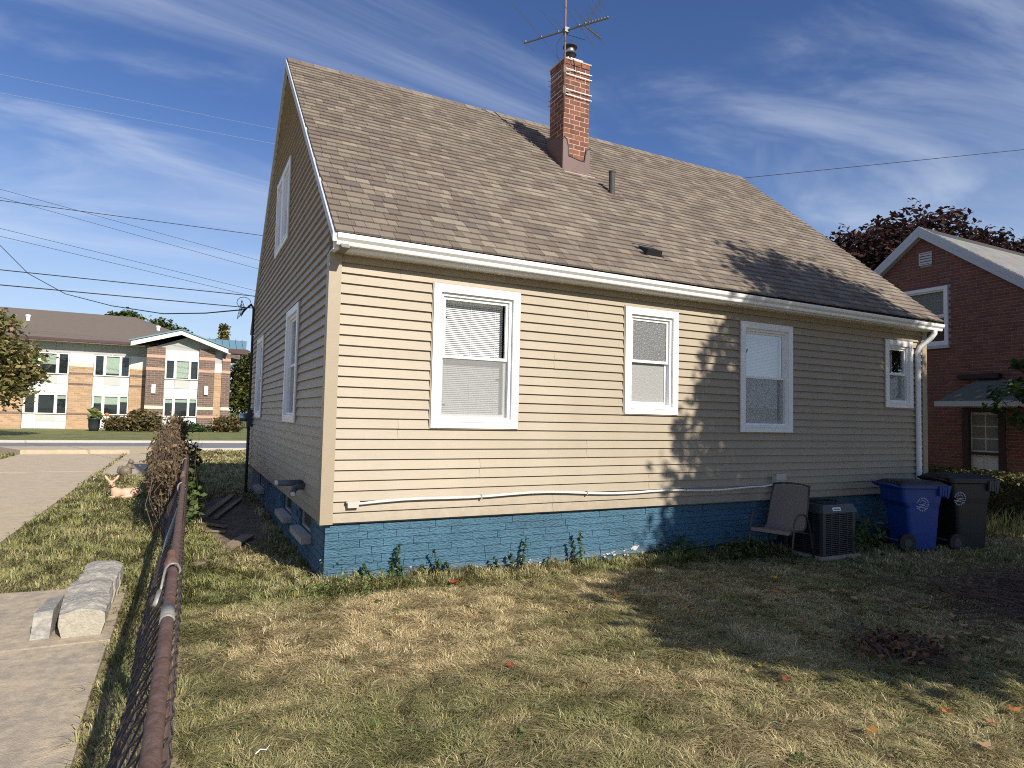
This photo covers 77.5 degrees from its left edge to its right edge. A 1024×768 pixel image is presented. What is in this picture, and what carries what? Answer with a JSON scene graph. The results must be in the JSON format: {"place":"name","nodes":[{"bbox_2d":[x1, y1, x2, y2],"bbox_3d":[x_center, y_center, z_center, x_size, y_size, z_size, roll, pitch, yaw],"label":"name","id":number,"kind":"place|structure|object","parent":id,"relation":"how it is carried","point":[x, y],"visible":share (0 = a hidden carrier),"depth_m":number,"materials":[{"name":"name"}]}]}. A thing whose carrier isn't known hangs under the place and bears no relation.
{"place":"outdoors","nodes":[
{"label":"outdoors","id":0,"kind":"place"},
{"bbox_2d":[0,585,127,767],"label":"path","id":1,"kind":"structure","parent":0,"point":[39,716],"depth_m":3.72,"materials":[{"name":"concrete"}]},
{"bbox_2d":[29,594,64,640],"bbox_3d":[-3.366,1.681,4.631,0.125,0.180,0.510,3,-3,-27],"label":"leaning slab","id":2,"kind":"object","parent":1,"relation":"on","point":[45,620],"depth_m":4.45,"materials":[{"name":"concrete"}]},
{"bbox_2d":[58,592,111,637],"bbox_3d":[-3.109,1.659,4.646,0.312,0.237,0.397,3,-3,-27],"label":"wall block","id":3,"kind":"object","parent":1,"relation":"on","point":[83,613],"depth_m":4.50,"materials":[{"name":"concrete"}]},
{"bbox_2d":[66,577,113,600],"bbox_3d":[-3.294,1.661,4.982,0.310,0.260,0.345,3,-3,-27],"label":"wall block","id":4,"kind":"object","parent":1,"relation":"on","point":[101,584],"depth_m":4.93,"materials":[{"name":"concrete"}]},
{"bbox_2d":[78,568,118,602],"bbox_3d":[-3.434,1.672,5.294,0.300,0.264,0.307,3,-3,-27],"label":"wall block","id":5,"kind":"object","parent":1,"relation":"on","point":[111,574],"depth_m":5.26,"materials":[{"name":"stone"}]},
{"bbox_2d":[84,560,123,594],"bbox_3d":[-3.588,1.685,5.609,0.291,0.262,0.365,3,-3,-27],"label":"wall block","id":6,"kind":"object","parent":1,"relation":"on","point":[115,565],"depth_m":5.55,"materials":[{"name":"stone"}]},
{"bbox_2d":[0,446,151,542],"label":"driveway","id":7,"kind":"structure","parent":0,"point":[38,479],"depth_m":15.28,"materials":[{"name":"concrete"}]},
{"bbox_2d":[0,443,245,447],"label":"road","id":8,"kind":"structure","parent":0,"point":[222,445],"depth_m":28.30,"materials":[{"name":"grey asphalt"}]},
{"bbox_2d":[0,420,246,440],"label":"lawn","id":9,"kind":"structure","parent":0,"point":[52,434],"depth_m":38.10,"materials":[{"name":"green plant"}]},
{"bbox_2d":[0,307,58,411],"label":"maple tree","id":10,"kind":"object","parent":9,"relation":"on","point":[19,375],"visible":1,"depth_m":32.88,"materials":[{"name":"green plant"}]},
{"bbox_2d":[87,407,103,430],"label":"planter","id":11,"kind":"object","parent":9,"relation":"on","point":[94,418],"visible":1,"depth_m":43.76,"materials":[{"name":"black plastic"}]},
{"bbox_2d":[100,415,127,431],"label":"shrub","id":12,"kind":"object","parent":9,"relation":"on","point":[114,423],"visible":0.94,"depth_m":44.16,"materials":[{"name":"green plant"}]},
{"bbox_2d":[120,408,165,431],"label":"shrub","id":13,"kind":"object","parent":9,"relation":"on","point":[139,420],"visible":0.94,"depth_m":44.93,"materials":[{"name":"green plant"}]},
{"bbox_2d":[104,307,192,332],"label":"background tree","id":14,"kind":"object","parent":9,"relation":"on","point":[161,323],"visible":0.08,"depth_m":70.90,"materials":[{"name":"green plant"}]},
{"bbox_2d":[156,421,211,431],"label":"shrub","id":15,"kind":"object","parent":9,"relation":"on","point":[197,427],"visible":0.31,"depth_m":46.49,"materials":[{"name":"green plant"}]},
{"bbox_2d":[208,415,245,431],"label":"shrub","id":16,"kind":"object","parent":9,"relation":"on","point":[225,423],"visible":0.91,"depth_m":47.33,"materials":[{"name":"green plant"}]},
{"bbox_2d":[229,351,249,428],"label":"shade tree","id":17,"kind":"object","parent":9,"relation":"on","point":[239,392],"visible":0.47,"depth_m":57.27,"materials":[{"name":"green plant"}]},
{"bbox_2d":[0,449,250,487],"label":"grass","id":18,"kind":"structure","parent":0,"point":[224,463],"depth_m":18.09,"materials":[{"name":"green plant"}]},
{"bbox_2d":[0,284,251,307],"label":"power line","id":19,"kind":"object","parent":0,"point":[119,295],"visible":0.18,"depth_m":25.97,"materials":[{"name":"black rubber"}]},
{"bbox_2d":[0,236,253,296],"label":"power line","id":20,"kind":"object","parent":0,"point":[123,265],"visible":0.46,"depth_m":39.79,"materials":[{"name":"black rubber"}]},
{"bbox_2d":[102,454,152,475],"bbox_3d":[-11.203,2.463,19.147,1.180,0.230,8.350,3,-3,-27],"label":"parking pad","id":21,"kind":"object","parent":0,"point":[123,461],"visible":0.43,"depth_m":18.34,"materials":[{"name":"concrete"}]},
{"bbox_2d":[0,269,254,296],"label":"power line","id":22,"kind":"object","parent":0,"point":[124,282],"visible":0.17,"depth_m":26.05,"materials":[{"name":"black rubber"}]},
{"bbox_2d":[0,228,254,290],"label":"power line","id":23,"kind":"object","parent":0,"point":[123,258],"visible":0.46,"depth_m":39.76,"materials":[{"name":"black rubber"}]},
{"bbox_2d":[1,189,255,259],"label":"power line","id":24,"kind":"object","parent":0,"point":[125,223],"visible":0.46,"depth_m":40.02,"materials":[{"name":"black rubber"}]},
{"bbox_2d":[1,197,256,268],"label":"power line","id":25,"kind":"object","parent":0,"point":[127,232],"visible":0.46,"depth_m":39.92,"materials":[{"name":"black rubber"}]},
{"bbox_2d":[0,200,262,235],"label":"power line","id":26,"kind":"object","parent":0,"point":[127,217],"visible":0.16,"depth_m":26.21,"materials":[{"name":"black rubber"}]},
{"bbox_2d":[3,93,272,143],"bbox_3d":[-12.373,-10.954,28.165,80.000,1.411,0.011,3,-3,-27],"label":"power line","id":27,"kind":"object","parent":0,"point":[133,117],"visible":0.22,"depth_m":26.45,"materials":[{"name":"black rubber"}]},
{"bbox_2d":[1,74,831,239],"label":"power line","id":28,"kind":"object","parent":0,"point":[147,103],"visible":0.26,"depth_m":26.42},
{"bbox_2d":[0,412,1023,767],"bbox_3d":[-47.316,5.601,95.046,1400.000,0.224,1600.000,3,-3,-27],"label":"ground","id":29,"kind":"structure","parent":0,"point":[504,656],"depth_m":4.29,"materials":[{"name":"green plant"}]},
{"bbox_2d":[0,471,185,767],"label":"path grass","id":30,"kind":"structure","parent":29,"relation":"on","point":[38,526],"depth_m":6.85,"materials":[{"name":"green plant"}]},
{"bbox_2d":[0,440,245,450],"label":"kerb","id":31,"kind":"structure","parent":29,"relation":"on","point":[83,441],"depth_m":29.34,"materials":[{"name":"concrete"}]},
{"bbox_2d":[0,307,247,430],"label":"school building","id":32,"kind":"structure","parent":29,"relation":"on","point":[120,366],"depth_m":48.07,"materials":[{"name":"white paint"}]},
{"bbox_2d":[22,394,67,413],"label":"window","id":33,"kind":"structure","parent":32,"relation":"in","point":[45,403],"depth_m":46.02,"materials":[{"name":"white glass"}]},
{"bbox_2d":[27,351,69,374],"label":"window","id":34,"kind":"structure","parent":32,"relation":"in","point":[60,365],"depth_m":46.32,"materials":[{"name":"white glass"}]},
{"bbox_2d":[91,395,128,414],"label":"window","id":35,"kind":"structure","parent":32,"relation":"in","point":[113,405],"depth_m":47.81,"materials":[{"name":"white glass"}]},
{"bbox_2d":[93,355,130,376],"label":"window","id":36,"kind":"structure","parent":32,"relation":"in","point":[104,365],"depth_m":47.91,"materials":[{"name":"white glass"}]},
{"bbox_2d":[163,398,196,416],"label":"window","id":37,"kind":"structure","parent":32,"relation":"in","point":[188,406],"depth_m":48.57,"materials":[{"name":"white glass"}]},
{"bbox_2d":[164,359,198,379],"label":"window","id":38,"kind":"structure","parent":32,"relation":"in","point":[174,369],"depth_m":48.69,"materials":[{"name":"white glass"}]},
{"bbox_2d":[105,475,142,498],"bbox_3d":[-7.055,1.867,11.583,0.611,0.426,0.261,3,-3,-27],"label":"fawn statue","id":39,"kind":"object","parent":29,"relation":"on","point":[125,492],"visible":0.86,"depth_m":11.53,"materials":[{"name":"paint"}]},
{"bbox_2d":[117,459,134,475],"bbox_3d":[-9.253,2.006,15.291,0.392,0.433,0.231,3,-3,-27],"label":"squirrel statue","id":40,"kind":"object","parent":29,"relation":"on","point":[126,469],"visible":0.88,"depth_m":15.24,"materials":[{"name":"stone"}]},
{"bbox_2d":[106,440,188,767],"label":"chain link fence","id":41,"kind":"object","parent":29,"relation":"on","point":[157,733],"visible":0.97,"depth_m":2.27,"materials":[{"name":"metal"}]},
{"bbox_2d":[178,432,209,525],"bbox_3d":[-5.070,1.439,10.167,0.489,1.231,5.091,3,-3,-27],"label":"green vine","id":42,"kind":"object","parent":41,"relation":"attached to","point":[194,490],"visible":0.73,"depth_m":9.38,"materials":[{"name":"green plant"}]},
{"bbox_2d":[138,411,195,541],"bbox_3d":[-5.894,1.275,11.015,0.790,1.614,7.096,3,-3,-27],"label":"dead vine","id":43,"kind":"object","parent":29,"relation":"on","point":[169,448],"visible":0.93,"depth_m":8.94,"materials":[{"name":"brown plant"}]},
{"bbox_2d":[217,323,230,339],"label":"tree","id":44,"kind":"object","parent":29,"relation":"on","point":[224,334],"visible":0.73,"depth_m":64.14,"materials":[{"name":"green plant"}]},
{"bbox_2d":[200,494,270,558],"bbox_3d":[-4.372,2.068,9.874,1.140,0.001,6.565,3,-3,-27],"label":"dirt patch","id":45,"kind":"object","parent":29,"relation":"on","point":[240,518],"visible":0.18,"depth_m":9.42,"materials":[{"name":"brown soil"}]},
{"bbox_2d":[193,521,227,527],"bbox_3d":[-4.311,2.005,9.120,0.710,0.025,0.070,0,-3,31],"label":"plank","id":46,"kind":"object","parent":45,"relation":"on","point":[217,525],"visible":0.71,"depth_m":9.05,"materials":[{"name":"brown wood"}]},
{"bbox_2d":[203,530,226,532],"bbox_3d":[-4.049,1.985,8.609,0.422,0.025,0.050,1,-3,9],"label":"plank","id":47,"kind":"object","parent":45,"relation":"on","point":[222,531],"visible":0.57,"depth_m":8.58,"materials":[{"name":"wood"}]},
{"bbox_2d":[200,494,235,517],"bbox_3d":[-5.058,2.085,11.039,0.110,0.032,2.660,2,-3,-15],"label":"plank","id":48,"kind":"object","parent":45,"relation":"on","point":[214,508],"visible":0.93,"depth_m":10.70,"materials":[{"name":"wood"}]},
{"bbox_2d":[191,534,254,566],"bbox_3d":[-3.367,1.939,7.498,0.160,0.031,1.669,2,-3,-5],"label":"plank","id":49,"kind":"object","parent":45,"relation":"on","point":[238,541],"visible":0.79,"depth_m":7.75,"materials":[{"name":"wood"}]},
{"bbox_2d":[213,497,243,518],"bbox_3d":[-4.751,2.076,10.747,0.070,0.038,2.261,2,-3,-14],"label":"plank","id":50,"kind":"object","parent":45,"relation":"on","point":[226,509],"visible":0.86,"depth_m":10.48,"materials":[{"name":"wood"}]},
{"bbox_2d":[176,480,355,608],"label":"side grass","id":51,"kind":"structure","parent":29,"relation":"on","point":[197,539],"depth_m":6.77,"materials":[{"name":"green plant"}]},
{"bbox_2d":[275,551,436,604],"bbox_3d":[-1.465,1.817,5.955,1.565,0.352,0.820,3,-3,-27],"label":"weed clump","id":52,"kind":"object","parent":29,"relation":"on","point":[346,579],"visible":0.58,"depth_m":5.88,"materials":[{"name":"green plant"}]},
{"bbox_2d":[360,564,367,575],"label":"weed","id":53,"kind":"object","parent":29,"relation":"on","point":[363,567],"visible":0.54,"depth_m":6.19,"materials":[{"name":"green plant"}]},
{"bbox_2d":[365,570,374,581],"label":"weed","id":54,"kind":"object","parent":29,"relation":"on","point":[366,571],"visible":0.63,"depth_m":6.22,"materials":[{"name":"green plant"}]},
{"bbox_2d":[389,543,401,578],"bbox_3d":[-1.175,1.781,6.365,0.120,0.401,0.122,4,-4,-41],"label":"weed","id":55,"kind":"object","parent":29,"relation":"on","point":[394,563],"visible":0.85,"depth_m":6.36,"materials":[{"name":"green plant"}]},
{"bbox_2d":[396,557,404,577],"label":"weed","id":56,"kind":"object","parent":29,"relation":"on","point":[400,569],"visible":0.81,"depth_m":6.38,"materials":[{"name":"green plant"}]},
{"bbox_2d":[432,549,441,574],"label":"weed","id":57,"kind":"object","parent":29,"relation":"on","point":[438,564],"visible":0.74,"depth_m":6.52,"materials":[{"name":"green plant"}]},
{"bbox_2d":[444,561,450,570],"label":"weed","id":58,"kind":"object","parent":29,"relation":"on","point":[448,568],"visible":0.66,"depth_m":6.61,"materials":[{"name":"green plant"}]},
{"bbox_2d":[493,556,502,572],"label":"weed","id":59,"kind":"object","parent":29,"relation":"on","point":[495,563],"visible":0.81,"depth_m":6.82,"materials":[{"name":"green plant"}]},
{"bbox_2d":[505,552,515,570],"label":"weed","id":60,"kind":"object","parent":29,"relation":"on","point":[510,556],"visible":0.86,"depth_m":6.92,"materials":[{"name":"green plant"}]},
{"bbox_2d":[518,536,528,565],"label":"weed","id":61,"kind":"object","parent":29,"relation":"on","point":[522,561],"visible":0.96,"depth_m":7.00,"materials":[{"name":"green plant"}]},
{"bbox_2d":[257,541,796,602],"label":"foundation grass","id":62,"kind":"structure","parent":29,"relation":"on","point":[618,562],"depth_m":6.76,"materials":[{"name":"green plant"}]},
{"bbox_2d":[541,557,550,565],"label":"weed","id":63,"kind":"object","parent":29,"relation":"on","point":[548,560],"visible":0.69,"depth_m":7.14,"materials":[{"name":"green plant"}]},
{"bbox_2d":[568,540,577,565],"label":"weed","id":64,"kind":"object","parent":29,"relation":"on","point":[572,551],"visible":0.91,"depth_m":7.29,"materials":[{"name":"green plant"}]},
{"bbox_2d":[576,530,584,564],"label":"weed","id":65,"kind":"object","parent":29,"relation":"on","point":[580,547],"visible":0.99,"depth_m":7.30,"materials":[{"name":"green plant"}]},
{"bbox_2d":[237,43,944,581],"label":"house","id":66,"kind":"structure","parent":29,"relation":"on","point":[481,337],"depth_m":7.96,"materials":[{"name":"beige plastic"}]},
{"bbox_2d":[0,245,243,313],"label":"power line","id":67,"kind":"object","parent":66,"relation":"attached to","point":[125,307],"visible":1,"depth_m":17.00,"materials":[{"name":"black rubber"}]},
{"bbox_2d":[253,475,263,493],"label":"basement window","id":68,"kind":"structure","parent":66,"relation":"in","point":[257,488],"depth_m":11.19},
{"bbox_2d":[254,334,264,417],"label":"window","id":69,"kind":"structure","parent":66,"relation":"in","point":[260,342],"depth_m":12.08,"materials":[{"name":"white plastic"}]},
{"bbox_2d":[274,174,282,259],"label":"window","id":70,"kind":"structure","parent":66,"relation":"in","point":[280,186],"depth_m":10.21,"materials":[{"name":"white plastic"}]},
{"bbox_2d":[275,496,291,522],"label":"basement window","id":71,"kind":"structure","parent":66,"relation":"in","point":[281,513],"depth_m":8.42,"materials":[{"name":"stone"}]},
{"bbox_2d":[280,154,292,249],"bbox_3d":[-3.243,-2.638,9.378,0.190,1.209,0.738,3,-3,-27],"label":"window","id":72,"kind":"structure","parent":66,"relation":"in","point":[286,194],"depth_m":9.49,"materials":[{"name":"white plastic"}]},
{"bbox_2d":[282,301,301,423],"bbox_3d":[-2.780,-0.247,8.241,0.190,1.499,1.044,3,-3,-27],"label":"window","id":73,"kind":"structure","parent":66,"relation":"in","point":[292,334],"depth_m":8.55,"materials":[{"name":"white plastic"}]},
{"bbox_2d":[290,510,310,544],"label":"basement window","id":74,"kind":"structure","parent":66,"relation":"in","point":[301,535],"depth_m":7.16,"materials":[{"name":"stone"}]},
{"bbox_2d":[428,281,520,429],"bbox_3d":[-0.412,-0.278,6.931,1.042,1.539,0.190,3,-3,-27],"label":"window","id":75,"kind":"structure","parent":66,"relation":"in","point":[469,401],"depth_m":6.98,"materials":[{"name":"white plastic"}]},
{"bbox_2d":[513,0,608,111],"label":"tv antenna","id":76,"kind":"object","parent":66,"relation":"attached to","point":[565,31],"visible":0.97,"depth_m":10.20,"materials":[{"name":"grey metal"}]},
{"bbox_2d":[622,305,678,415],"bbox_3d":[1.721,-0.277,7.996,0.859,1.336,0.140,3,-3,-27],"label":"window","id":77,"kind":"structure","parent":66,"relation":"in","point":[651,336],"depth_m":8.01,"materials":[{"name":"white plastic"}]},
{"bbox_2d":[738,320,792,432],"bbox_3d":[3.500,-0.082,8.956,1.041,1.532,0.240,3,-3,-27],"label":"window","id":78,"kind":"structure","parent":66,"relation":"in","point":[754,396],"depth_m":9.02,"materials":[{"name":"white plastic"}]},
{"bbox_2d":[883,338,913,408],"bbox_3d":[6.180,-0.155,10.298,0.731,1.101,0.180,3,-3,-27],"label":"window","id":79,"kind":"structure","parent":66,"relation":"in","point":[906,401],"depth_m":10.33,"materials":[{"name":"white plastic"}]},
{"bbox_2d":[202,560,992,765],"bbox_3d":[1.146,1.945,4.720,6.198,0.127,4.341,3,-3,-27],"label":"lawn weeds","id":80,"kind":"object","parent":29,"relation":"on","point":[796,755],"visible":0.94,"depth_m":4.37,"materials":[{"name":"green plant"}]},
{"bbox_2d":[648,532,717,564],"bbox_3d":[2.142,2.053,7.909,1.010,0.393,0.841,3,-3,-27],"label":"weed clump","id":81,"kind":"object","parent":29,"relation":"on","point":[685,551],"visible":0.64,"depth_m":7.88,"materials":[{"name":"green plant"}]},
{"bbox_2d":[703,519,786,561],"bbox_3d":[2.913,2.017,8.151,1.124,0.561,0.900,3,-3,-27],"label":"weed clump","id":82,"kind":"object","parent":29,"relation":"on","point":[734,549],"visible":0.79,"depth_m":8.13,"materials":[{"name":"green plant"}]},
{"bbox_2d":[518,558,1023,757],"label":"leaf litter","id":83,"kind":"object","parent":29,"relation":"on","point":[961,733],"visible":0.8,"depth_m":5.44,"materials":[{"name":"brown plant"}]},
{"bbox_2d":[747,482,814,565],"bbox_3d":[3.462,1.771,8.210,0.754,0.966,0.576,4,-4,-45],"label":"patio chair","id":84,"kind":"object","parent":29,"relation":"on","point":[788,509],"visible":0.93,"depth_m":8.33,"materials":[{"name":"brown metal"}]},
{"bbox_2d":[784,498,860,561],"bbox_3d":[4.144,1.984,8.607,0.740,0.826,0.700,3,-3,-27],"label":"air conditioner","id":85,"kind":"object","parent":29,"relation":"on","point":[832,524],"visible":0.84,"depth_m":8.36,"materials":[{"name":"metal"}]},
{"bbox_2d":[847,519,888,557],"bbox_3d":[4.661,2.095,8.525,0.604,0.609,0.656,3,-3,-27],"label":"weed clump","id":86,"kind":"object","parent":29,"relation":"on","point":[863,538],"visible":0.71,"depth_m":8.44,"materials":[{"name":"green plant"}]},
{"bbox_2d":[867,725,879,732],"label":"fallen leaf","id":87,"kind":"object","parent":29,"relation":"on","point":[872,729],"visible":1,"depth_m":3.45,"materials":[{"name":"plant"}]},
{"bbox_2d":[855,513,892,551],"bbox_3d":[4.990,2.146,9.193,0.898,0.676,0.929,-1,-4,42],"label":"weed clump","id":88,"kind":"object","parent":29,"relation":"on","point":[867,531],"visible":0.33,"depth_m":9.04,"materials":[{"name":"green plant"}]},
{"bbox_2d":[814,610,1006,671],"bbox_3d":[2.986,1.924,4.808,1.288,0.213,1.005,1,-3,14],"label":"leaf pile","id":89,"kind":"object","parent":29,"relation":"on","point":[903,644],"visible":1,"depth_m":4.73,"materials":[{"name":"brown plant"}]},
{"bbox_2d":[897,607,924,619],"bbox_3d":[3.559,2.045,5.692,0.020,0.026,0.368,1,-3,-1],"label":"stick","id":90,"kind":"object","parent":29,"relation":"on","point":[909,612],"visible":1,"depth_m":5.71,"materials":[{"name":"wood"}]},
{"bbox_2d":[872,478,951,551],"bbox_3d":[5.802,1.896,9.307,0.879,0.998,0.584,2,-3,-8],"label":"wheeled bin","id":91,"kind":"object","parent":29,"relation":"on","point":[912,507],"visible":0.98,"depth_m":9.10,"materials":[{"name":"blue plastic"}]},
{"bbox_2d":[822,197,1023,270],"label":"plum tree","id":92,"kind":"object","parent":29,"relation":"on","point":[872,251],"visible":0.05,"depth_m":25.79,"materials":[{"name":"purple plant"}]},
{"bbox_2d":[834,554,1023,637],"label":"brush pile","id":93,"kind":"object","parent":29,"relation":"on","point":[1006,580],"visible":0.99,"depth_m":6.17,"materials":[{"name":"brown plant"}]},
{"bbox_2d":[938,706,953,712],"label":"fallen leaf","id":94,"kind":"object","parent":29,"relation":"on","point":[943,708],"visible":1,"depth_m":3.73,"materials":[{"name":"plant"}]},
{"bbox_2d":[874,226,1023,481],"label":"brick house","id":95,"kind":"structure","parent":29,"relation":"on","point":[969,293],"depth_m":14.07,"materials":[{"name":"brick"}]},
{"bbox_2d":[904,285,949,349],"bbox_3d":[9.688,-1.512,14.904,0.180,1.430,1.040,3,-3,-27],"label":"window","id":96,"kind":"structure","parent":95,"relation":"in","point":[935,299],"depth_m":14.73,"materials":[{"name":"white plastic"}]},
{"bbox_2d":[971,412,998,471],"bbox_3d":[10.196,1.731,13.713,0.055,2.246,0.570,3,-3,-27],"label":"window","id":97,"kind":"structure","parent":95,"relation":"in","point":[984,425],"depth_m":13.75,"materials":[{"name":"grey glass"}]},
{"bbox_2d":[943,684,955,689],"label":"fallen leaf","id":98,"kind":"object","parent":29,"relation":"on","point":[948,686],"visible":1,"depth_m":4.08,"materials":[{"name":"plant"}]},
{"bbox_2d":[917,472,1000,551],"bbox_3d":[6.624,1.886,9.503,0.922,1.098,0.617,2,-3,-10],"label":"wheeled bin","id":99,"kind":"object","parent":29,"relation":"on","point":[962,516],"visible":0.86,"depth_m":9.28,"materials":[{"name":"black plastic"}]},
{"bbox_2d":[928,463,1023,530],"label":"hedge","id":100,"kind":"object","parent":29,"relation":"on","point":[1010,494],"visible":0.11,"depth_m":11.53,"materials":[{"name":"green plant"}]},
{"bbox_2d":[977,741,995,749],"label":"fallen leaf","id":101,"kind":"object","parent":29,"relation":"on","point":[986,744],"visible":1,"depth_m":3.32,"materials":[{"name":"plant"}]},
{"bbox_2d":[986,718,1001,723],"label":"fallen leaf","id":102,"kind":"object","parent":29,"relation":"on","point":[992,720],"visible":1,"depth_m":3.60,"materials":[{"name":"plant"}]},
{"bbox_2d":[979,357,1023,432],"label":"mulberry tree","id":103,"kind":"object","parent":29,"relation":"on","point":[1017,394],"visible":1,"depth_m":11.05,"materials":[{"name":"green plant"}]},
{"bbox_2d":[986,506,1023,540],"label":"seed grass","id":104,"kind":"structure","parent":29,"relation":"on","point":[1000,524],"depth_m":10.86,"materials":[{"name":"green plant"}]},
{"bbox_2d":[1004,704,1021,711],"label":"fallen leaf","id":105,"kind":"object","parent":29,"relation":"on","point":[1014,708],"visible":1,"depth_m":3.77,"materials":[{"name":"plant"}]},
{"bbox_2d":[0,0,1023,411],"label":"sky","id":106,"kind":"structure","parent":0,"point":[742,88],"materials":[{"name":"blue"}]},
{"bbox_2d":[746,149,1023,177],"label":"power line","id":107,"kind":"object","parent":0,"point":[884,163],"visible":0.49,"depth_m":24.95,"materials":[{"name":"black rubber"}]},
{"bbox_2d":[778,527,1023,604],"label":"shaded grass","id":108,"kind":"structure","parent":0,"point":[977,552],"depth_m":8.45,"materials":[{"name":"green plant"}]}
]}

